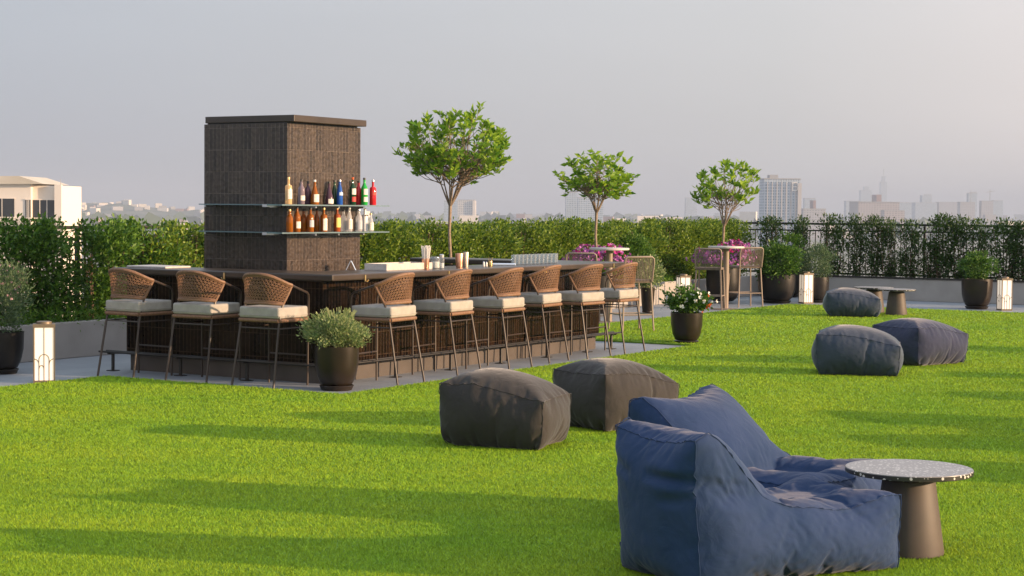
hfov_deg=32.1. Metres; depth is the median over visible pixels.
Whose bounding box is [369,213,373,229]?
liquor bottle
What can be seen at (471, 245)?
hedge shrub
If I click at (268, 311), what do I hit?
bar stool
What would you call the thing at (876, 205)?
tower block
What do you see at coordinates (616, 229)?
hedge shrub
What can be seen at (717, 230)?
hedge shrub
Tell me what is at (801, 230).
hedge shrub
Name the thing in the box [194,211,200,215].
city house
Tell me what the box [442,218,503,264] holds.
hedge shrub
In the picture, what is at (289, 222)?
liquor bottle
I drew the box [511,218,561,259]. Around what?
hedge shrub
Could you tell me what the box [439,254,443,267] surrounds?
glass jar
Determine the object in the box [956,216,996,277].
hedge shrub
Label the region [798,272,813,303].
lantern
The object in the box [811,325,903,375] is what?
pouf
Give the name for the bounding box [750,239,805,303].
potted plant
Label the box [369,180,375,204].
liquor bottle
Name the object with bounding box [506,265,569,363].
bar stool
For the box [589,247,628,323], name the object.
table
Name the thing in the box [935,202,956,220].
tower block
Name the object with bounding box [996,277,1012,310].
lantern
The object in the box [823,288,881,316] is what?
pouf
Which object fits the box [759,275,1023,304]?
planter wall
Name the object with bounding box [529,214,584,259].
hedge shrub
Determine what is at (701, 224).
hedge shrub
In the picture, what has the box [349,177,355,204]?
liquor bottle
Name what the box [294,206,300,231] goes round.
liquor bottle
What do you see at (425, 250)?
copper straw cup
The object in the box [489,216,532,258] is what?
hedge shrub
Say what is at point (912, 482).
side table
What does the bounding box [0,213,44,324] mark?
hedge shrub
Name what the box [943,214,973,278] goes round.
hedge shrub
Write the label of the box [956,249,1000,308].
potted plant
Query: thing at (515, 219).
city house
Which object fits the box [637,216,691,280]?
hedge shrub
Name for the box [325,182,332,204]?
liquor bottle
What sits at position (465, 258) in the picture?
cocktail shaker
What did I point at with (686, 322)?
potted plant
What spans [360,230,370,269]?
hedge shrub
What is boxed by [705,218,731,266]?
hedge shrub
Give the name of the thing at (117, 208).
city house
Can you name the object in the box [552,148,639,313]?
potted tree
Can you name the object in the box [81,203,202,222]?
hills
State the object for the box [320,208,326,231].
liquor bottle
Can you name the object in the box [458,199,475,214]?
tower block
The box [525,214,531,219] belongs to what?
tower block
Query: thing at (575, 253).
rope stool
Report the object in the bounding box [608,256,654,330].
rope stool
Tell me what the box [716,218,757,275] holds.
hedge shrub
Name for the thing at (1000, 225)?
hedge shrub
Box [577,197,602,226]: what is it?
tower block
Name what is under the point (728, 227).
hedge shrub
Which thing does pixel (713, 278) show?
potted tree
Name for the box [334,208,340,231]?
liquor bottle
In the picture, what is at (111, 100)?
sky
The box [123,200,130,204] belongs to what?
city house
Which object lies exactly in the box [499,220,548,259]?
hedge shrub
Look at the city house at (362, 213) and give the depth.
3545.97 m
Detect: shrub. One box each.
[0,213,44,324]
[0,215,75,324]
[14,211,90,321]
[53,216,139,320]
[78,212,153,317]
[108,216,191,317]
[132,217,200,266]
[154,217,203,267]
[177,217,203,267]
[360,217,407,267]
[360,229,388,269]
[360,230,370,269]
[368,217,426,261]
[393,220,438,261]
[399,219,458,256]
[413,216,472,263]
[441,221,490,264]
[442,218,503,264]
[467,218,523,264]
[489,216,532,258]
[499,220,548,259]
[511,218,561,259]
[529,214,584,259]
[529,219,572,259]
[546,216,601,254]
[568,217,606,259]
[582,220,622,274]
[582,220,630,274]
[607,217,655,259]
[607,219,644,272]
[616,227,658,279]
[624,219,672,280]
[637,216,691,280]
[639,217,676,277]
[650,215,698,280]
[669,220,707,278]
[673,217,717,278]
[683,216,728,278]
[697,216,744,255]
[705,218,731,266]
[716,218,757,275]
[754,215,787,273]
[785,214,816,271]
[813,212,850,274]
[841,212,869,275]
[861,214,888,275]
[874,216,899,276]
[891,218,926,277]
[914,238,943,277]
[923,212,959,278]
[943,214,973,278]
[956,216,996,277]
[984,216,1023,279]
[1004,220,1023,280]
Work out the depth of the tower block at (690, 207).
5194.62 m
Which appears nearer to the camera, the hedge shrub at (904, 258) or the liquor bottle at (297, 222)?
the liquor bottle at (297, 222)
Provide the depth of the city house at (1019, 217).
4563.44 m
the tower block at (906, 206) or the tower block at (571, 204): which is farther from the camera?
the tower block at (906, 206)
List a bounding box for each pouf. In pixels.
[438,368,570,450]
[552,358,679,431]
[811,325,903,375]
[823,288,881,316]
[872,318,968,365]
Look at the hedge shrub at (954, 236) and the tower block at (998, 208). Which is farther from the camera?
the tower block at (998, 208)
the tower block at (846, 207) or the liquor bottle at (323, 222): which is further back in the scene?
the tower block at (846, 207)
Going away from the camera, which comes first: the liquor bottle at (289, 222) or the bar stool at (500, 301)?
the liquor bottle at (289, 222)
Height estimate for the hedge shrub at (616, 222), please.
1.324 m
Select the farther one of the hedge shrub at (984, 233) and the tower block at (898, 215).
the tower block at (898, 215)
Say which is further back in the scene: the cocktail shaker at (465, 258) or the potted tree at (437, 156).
the potted tree at (437, 156)
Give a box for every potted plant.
[0,253,38,374]
[295,306,374,390]
[635,254,666,313]
[659,283,717,342]
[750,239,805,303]
[774,230,807,296]
[798,241,839,302]
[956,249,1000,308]
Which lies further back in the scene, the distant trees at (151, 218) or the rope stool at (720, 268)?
the distant trees at (151, 218)
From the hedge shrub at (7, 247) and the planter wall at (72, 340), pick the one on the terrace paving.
the planter wall at (72, 340)
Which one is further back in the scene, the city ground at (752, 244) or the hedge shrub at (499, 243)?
the city ground at (752, 244)
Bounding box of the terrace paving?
[0,295,1023,393]
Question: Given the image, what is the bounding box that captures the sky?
[0,0,1023,217]
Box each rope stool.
[565,252,600,320]
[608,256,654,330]
[694,248,725,310]
[729,247,763,307]
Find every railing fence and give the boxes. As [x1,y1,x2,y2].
[3,223,671,315]
[733,222,1021,279]
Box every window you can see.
[0,198,14,217]
[25,199,30,218]
[32,199,53,218]
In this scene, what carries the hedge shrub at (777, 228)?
on the planter wall at (938, 289)
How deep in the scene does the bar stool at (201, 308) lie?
17.99 m
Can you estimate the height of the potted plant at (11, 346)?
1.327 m
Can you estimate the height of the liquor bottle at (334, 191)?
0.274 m
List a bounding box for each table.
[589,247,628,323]
[708,246,743,309]
[845,459,973,558]
[854,286,893,312]
[877,288,915,314]
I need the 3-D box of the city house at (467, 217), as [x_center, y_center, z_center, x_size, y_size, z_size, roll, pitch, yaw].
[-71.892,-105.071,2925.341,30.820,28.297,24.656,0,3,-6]
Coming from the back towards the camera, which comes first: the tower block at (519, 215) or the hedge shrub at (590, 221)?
the tower block at (519, 215)
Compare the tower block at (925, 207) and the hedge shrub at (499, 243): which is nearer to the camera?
the hedge shrub at (499, 243)
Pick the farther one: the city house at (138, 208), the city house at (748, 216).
the city house at (138, 208)
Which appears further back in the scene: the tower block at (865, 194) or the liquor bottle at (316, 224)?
the tower block at (865, 194)
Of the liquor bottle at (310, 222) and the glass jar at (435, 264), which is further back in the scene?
the glass jar at (435, 264)
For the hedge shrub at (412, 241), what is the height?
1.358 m
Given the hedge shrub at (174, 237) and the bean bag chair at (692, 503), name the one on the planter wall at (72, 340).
the hedge shrub at (174, 237)
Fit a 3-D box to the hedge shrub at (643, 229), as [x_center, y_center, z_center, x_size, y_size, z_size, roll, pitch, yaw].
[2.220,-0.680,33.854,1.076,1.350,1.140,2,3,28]
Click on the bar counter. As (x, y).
(330, 290)
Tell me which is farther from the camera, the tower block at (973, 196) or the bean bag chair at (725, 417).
the tower block at (973, 196)
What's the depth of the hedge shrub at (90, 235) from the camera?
21.62 m
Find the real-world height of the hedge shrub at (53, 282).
1.428 m
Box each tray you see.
[127,265,190,268]
[364,262,431,270]
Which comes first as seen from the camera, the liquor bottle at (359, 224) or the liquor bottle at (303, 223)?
the liquor bottle at (303, 223)
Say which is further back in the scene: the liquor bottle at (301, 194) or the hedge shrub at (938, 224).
the hedge shrub at (938, 224)
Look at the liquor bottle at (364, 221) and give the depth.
20.25 m
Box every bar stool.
[97,268,173,377]
[165,270,241,382]
[231,272,309,388]
[350,272,424,385]
[411,269,480,375]
[465,267,532,368]
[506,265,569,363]
[548,264,611,358]
[585,262,645,353]
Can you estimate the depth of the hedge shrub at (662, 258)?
34.58 m
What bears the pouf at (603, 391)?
on the lawn base at (578, 472)
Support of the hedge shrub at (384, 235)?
on the planter wall at (72, 340)
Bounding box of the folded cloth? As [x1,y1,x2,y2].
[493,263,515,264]
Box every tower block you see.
[444,201,457,223]
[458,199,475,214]
[516,213,524,217]
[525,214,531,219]
[565,192,576,222]
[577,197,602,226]
[685,198,696,216]
[758,175,801,245]
[801,200,825,238]
[803,198,814,207]
[844,201,856,221]
[849,195,899,234]
[859,187,871,201]
[879,169,886,201]
[881,210,904,230]
[899,202,910,219]
[911,195,936,220]
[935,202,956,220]
[957,192,974,223]
[967,193,976,220]
[979,191,992,219]
[991,200,1002,220]
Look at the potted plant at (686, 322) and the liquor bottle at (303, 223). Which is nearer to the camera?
the liquor bottle at (303, 223)
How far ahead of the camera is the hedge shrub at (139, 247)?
22.10 m
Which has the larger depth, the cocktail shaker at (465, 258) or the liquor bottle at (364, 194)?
the cocktail shaker at (465, 258)
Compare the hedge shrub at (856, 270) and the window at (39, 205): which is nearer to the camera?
the hedge shrub at (856, 270)
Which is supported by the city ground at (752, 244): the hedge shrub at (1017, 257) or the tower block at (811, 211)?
the tower block at (811, 211)
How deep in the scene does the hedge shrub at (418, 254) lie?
27.41 m
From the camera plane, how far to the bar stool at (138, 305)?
18.39 m
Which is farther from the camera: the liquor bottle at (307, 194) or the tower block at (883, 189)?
the tower block at (883, 189)
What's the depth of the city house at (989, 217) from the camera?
3039.20 m
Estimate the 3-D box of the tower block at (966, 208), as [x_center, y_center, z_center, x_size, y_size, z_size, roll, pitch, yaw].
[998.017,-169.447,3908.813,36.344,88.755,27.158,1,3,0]
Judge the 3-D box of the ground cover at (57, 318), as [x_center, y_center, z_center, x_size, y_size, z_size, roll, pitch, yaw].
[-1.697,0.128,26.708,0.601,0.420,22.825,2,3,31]
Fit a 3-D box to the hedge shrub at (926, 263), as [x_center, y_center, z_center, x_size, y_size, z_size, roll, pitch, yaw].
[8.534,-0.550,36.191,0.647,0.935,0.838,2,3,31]
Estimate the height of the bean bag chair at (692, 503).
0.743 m
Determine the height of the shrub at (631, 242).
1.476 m
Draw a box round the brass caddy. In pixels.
[488,257,492,265]
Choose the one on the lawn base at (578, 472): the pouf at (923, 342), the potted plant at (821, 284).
the pouf at (923, 342)
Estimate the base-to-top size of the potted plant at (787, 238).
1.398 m
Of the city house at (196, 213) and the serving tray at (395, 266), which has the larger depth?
the city house at (196, 213)
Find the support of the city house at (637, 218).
on the city ground at (752, 244)
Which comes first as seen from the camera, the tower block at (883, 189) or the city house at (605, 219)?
the city house at (605, 219)
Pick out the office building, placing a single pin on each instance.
(28, 197)
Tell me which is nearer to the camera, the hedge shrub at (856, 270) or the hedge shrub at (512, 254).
the hedge shrub at (512, 254)
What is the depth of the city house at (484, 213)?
5852.89 m
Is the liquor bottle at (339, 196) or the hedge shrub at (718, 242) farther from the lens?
the hedge shrub at (718, 242)
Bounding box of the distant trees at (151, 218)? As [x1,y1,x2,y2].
[81,208,1021,240]
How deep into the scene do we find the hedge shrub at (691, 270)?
35.63 m
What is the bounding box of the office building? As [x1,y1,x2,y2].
[0,176,80,314]
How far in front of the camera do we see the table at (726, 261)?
32.10 m
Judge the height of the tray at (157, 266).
0.020 m
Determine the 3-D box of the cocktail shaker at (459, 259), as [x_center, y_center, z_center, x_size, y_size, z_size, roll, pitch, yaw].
[-0.597,-0.312,20.161,0.092,0.160,0.092,1,3,0]
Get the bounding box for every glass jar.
[432,261,439,267]
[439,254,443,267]
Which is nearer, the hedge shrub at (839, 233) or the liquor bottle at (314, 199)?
the liquor bottle at (314, 199)
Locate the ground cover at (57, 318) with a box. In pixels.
[0,273,705,331]
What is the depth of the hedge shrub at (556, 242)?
30.94 m
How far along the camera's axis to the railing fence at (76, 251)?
22.29 m
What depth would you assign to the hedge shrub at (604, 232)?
32.51 m
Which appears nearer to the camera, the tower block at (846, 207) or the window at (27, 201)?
the window at (27, 201)
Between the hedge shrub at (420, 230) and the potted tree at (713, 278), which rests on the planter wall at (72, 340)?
the hedge shrub at (420, 230)
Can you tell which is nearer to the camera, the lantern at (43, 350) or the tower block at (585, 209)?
the lantern at (43, 350)
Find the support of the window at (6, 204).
in the office building
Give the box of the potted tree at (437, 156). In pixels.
[391,101,513,256]
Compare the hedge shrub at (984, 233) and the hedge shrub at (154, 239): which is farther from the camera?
the hedge shrub at (984, 233)
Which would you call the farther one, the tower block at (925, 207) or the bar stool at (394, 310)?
the tower block at (925, 207)
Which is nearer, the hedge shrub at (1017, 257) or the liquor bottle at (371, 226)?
the liquor bottle at (371, 226)
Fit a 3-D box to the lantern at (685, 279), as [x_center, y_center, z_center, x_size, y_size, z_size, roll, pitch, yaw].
[3.135,0.053,32.572,0.216,0.616,0.216,0,3,-17]
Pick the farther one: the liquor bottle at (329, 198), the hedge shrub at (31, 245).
the hedge shrub at (31, 245)
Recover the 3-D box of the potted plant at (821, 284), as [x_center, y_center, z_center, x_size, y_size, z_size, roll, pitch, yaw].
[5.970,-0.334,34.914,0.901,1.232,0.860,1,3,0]
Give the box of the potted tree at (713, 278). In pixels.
[685,158,760,300]
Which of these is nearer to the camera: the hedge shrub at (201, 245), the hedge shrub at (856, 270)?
the hedge shrub at (201, 245)
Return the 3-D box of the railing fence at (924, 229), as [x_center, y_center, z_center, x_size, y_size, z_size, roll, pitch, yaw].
[13.103,-0.386,34.066,19.340,1.540,0.060,2,3,31]
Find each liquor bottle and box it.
[285,177,291,203]
[286,209,292,231]
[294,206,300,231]
[298,179,304,203]
[301,209,306,231]
[305,181,310,204]
[307,208,313,231]
[310,180,318,204]
[314,208,319,231]
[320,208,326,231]
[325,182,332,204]
[332,180,336,204]
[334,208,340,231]
[337,180,342,204]
[348,207,352,228]
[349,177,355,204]
[356,181,360,204]
[358,209,361,228]
[361,178,367,204]
[361,208,367,230]
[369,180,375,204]
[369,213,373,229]
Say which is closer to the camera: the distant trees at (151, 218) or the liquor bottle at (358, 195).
the liquor bottle at (358, 195)
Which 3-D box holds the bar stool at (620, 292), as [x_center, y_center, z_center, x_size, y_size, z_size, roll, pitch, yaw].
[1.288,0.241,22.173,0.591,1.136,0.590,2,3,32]
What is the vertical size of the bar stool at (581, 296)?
1.136 m
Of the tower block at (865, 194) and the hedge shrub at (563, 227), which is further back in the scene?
the tower block at (865, 194)
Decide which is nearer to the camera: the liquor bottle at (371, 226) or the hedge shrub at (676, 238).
the liquor bottle at (371, 226)
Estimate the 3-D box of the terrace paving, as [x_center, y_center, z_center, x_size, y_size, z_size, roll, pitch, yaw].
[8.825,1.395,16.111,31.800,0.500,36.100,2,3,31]
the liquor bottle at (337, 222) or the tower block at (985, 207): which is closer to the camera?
the liquor bottle at (337, 222)
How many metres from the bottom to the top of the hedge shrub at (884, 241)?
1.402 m
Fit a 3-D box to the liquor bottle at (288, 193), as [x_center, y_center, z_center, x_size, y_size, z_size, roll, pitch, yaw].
[-2.380,-1.037,18.981,0.076,0.289,0.076,2,3,31]
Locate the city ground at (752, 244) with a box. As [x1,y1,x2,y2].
[81,213,1023,297]
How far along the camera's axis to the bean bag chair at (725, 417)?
9.84 m
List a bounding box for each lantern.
[33,321,54,382]
[676,274,690,302]
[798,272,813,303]
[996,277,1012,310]
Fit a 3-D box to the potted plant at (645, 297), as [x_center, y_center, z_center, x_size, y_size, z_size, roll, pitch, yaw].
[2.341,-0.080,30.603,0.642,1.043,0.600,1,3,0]
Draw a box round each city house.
[90,208,99,213]
[112,206,122,210]
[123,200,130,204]
[134,207,142,210]
[157,208,167,211]
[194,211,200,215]
[360,211,369,219]
[420,215,435,220]
[458,215,477,222]
[480,212,492,215]
[512,218,525,223]
[603,217,613,222]
[633,216,659,225]
[739,212,756,232]
[983,215,995,228]
[1014,214,1023,220]
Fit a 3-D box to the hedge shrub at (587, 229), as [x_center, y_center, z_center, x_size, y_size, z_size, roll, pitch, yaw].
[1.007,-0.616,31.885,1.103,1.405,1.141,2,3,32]
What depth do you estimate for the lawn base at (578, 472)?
12.04 m
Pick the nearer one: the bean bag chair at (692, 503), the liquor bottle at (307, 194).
the bean bag chair at (692, 503)
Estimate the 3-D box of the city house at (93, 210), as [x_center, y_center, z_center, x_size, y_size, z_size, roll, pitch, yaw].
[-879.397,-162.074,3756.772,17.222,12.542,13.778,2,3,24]
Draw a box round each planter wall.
[0,275,758,362]
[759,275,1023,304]
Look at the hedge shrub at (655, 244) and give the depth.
34.09 m
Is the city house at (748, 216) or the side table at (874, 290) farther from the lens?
the city house at (748, 216)
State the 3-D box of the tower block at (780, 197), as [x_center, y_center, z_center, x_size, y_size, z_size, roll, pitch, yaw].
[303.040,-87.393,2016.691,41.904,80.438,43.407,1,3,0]
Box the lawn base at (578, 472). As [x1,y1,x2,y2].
[0,304,1023,575]
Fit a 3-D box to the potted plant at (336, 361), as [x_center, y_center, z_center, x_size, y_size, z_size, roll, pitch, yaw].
[-1.726,0.589,17.344,0.788,0.812,0.754,1,3,0]
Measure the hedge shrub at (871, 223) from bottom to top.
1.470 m
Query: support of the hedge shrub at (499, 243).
on the planter wall at (72, 340)
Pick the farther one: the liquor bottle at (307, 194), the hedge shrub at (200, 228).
the hedge shrub at (200, 228)
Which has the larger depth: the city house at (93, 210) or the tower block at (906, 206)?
the tower block at (906, 206)
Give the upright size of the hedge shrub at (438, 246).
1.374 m
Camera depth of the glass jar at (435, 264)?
19.76 m
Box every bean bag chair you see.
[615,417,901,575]
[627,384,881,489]
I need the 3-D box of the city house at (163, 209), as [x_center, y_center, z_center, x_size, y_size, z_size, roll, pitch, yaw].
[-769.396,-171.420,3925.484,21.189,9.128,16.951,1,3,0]
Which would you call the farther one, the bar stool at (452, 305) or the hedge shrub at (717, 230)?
the hedge shrub at (717, 230)
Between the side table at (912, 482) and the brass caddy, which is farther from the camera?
the brass caddy
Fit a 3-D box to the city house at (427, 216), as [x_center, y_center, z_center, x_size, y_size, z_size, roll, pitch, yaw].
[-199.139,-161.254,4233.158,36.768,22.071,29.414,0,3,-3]
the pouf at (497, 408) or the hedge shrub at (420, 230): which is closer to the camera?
the pouf at (497, 408)
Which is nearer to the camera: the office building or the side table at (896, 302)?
the side table at (896, 302)
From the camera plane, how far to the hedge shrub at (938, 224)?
35.98 m
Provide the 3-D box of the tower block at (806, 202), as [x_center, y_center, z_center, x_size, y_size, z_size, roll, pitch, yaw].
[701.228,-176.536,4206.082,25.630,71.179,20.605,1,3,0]
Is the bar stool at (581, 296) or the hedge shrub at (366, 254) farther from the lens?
the hedge shrub at (366, 254)
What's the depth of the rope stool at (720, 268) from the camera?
31.70 m
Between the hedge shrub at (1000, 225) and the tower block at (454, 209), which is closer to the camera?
the hedge shrub at (1000, 225)
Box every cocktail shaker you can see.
[455,253,462,267]
[463,252,468,266]
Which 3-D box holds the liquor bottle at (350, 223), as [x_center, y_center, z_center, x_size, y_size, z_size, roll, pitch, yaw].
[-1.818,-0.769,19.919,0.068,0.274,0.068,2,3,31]
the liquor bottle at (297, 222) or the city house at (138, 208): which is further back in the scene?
the city house at (138, 208)
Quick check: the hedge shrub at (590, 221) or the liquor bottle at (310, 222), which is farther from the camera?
the hedge shrub at (590, 221)
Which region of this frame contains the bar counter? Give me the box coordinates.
[98,257,623,383]
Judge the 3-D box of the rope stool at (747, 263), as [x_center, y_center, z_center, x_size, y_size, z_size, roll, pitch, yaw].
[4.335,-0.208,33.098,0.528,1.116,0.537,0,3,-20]
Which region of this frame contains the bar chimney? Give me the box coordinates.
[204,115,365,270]
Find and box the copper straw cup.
[421,245,430,268]

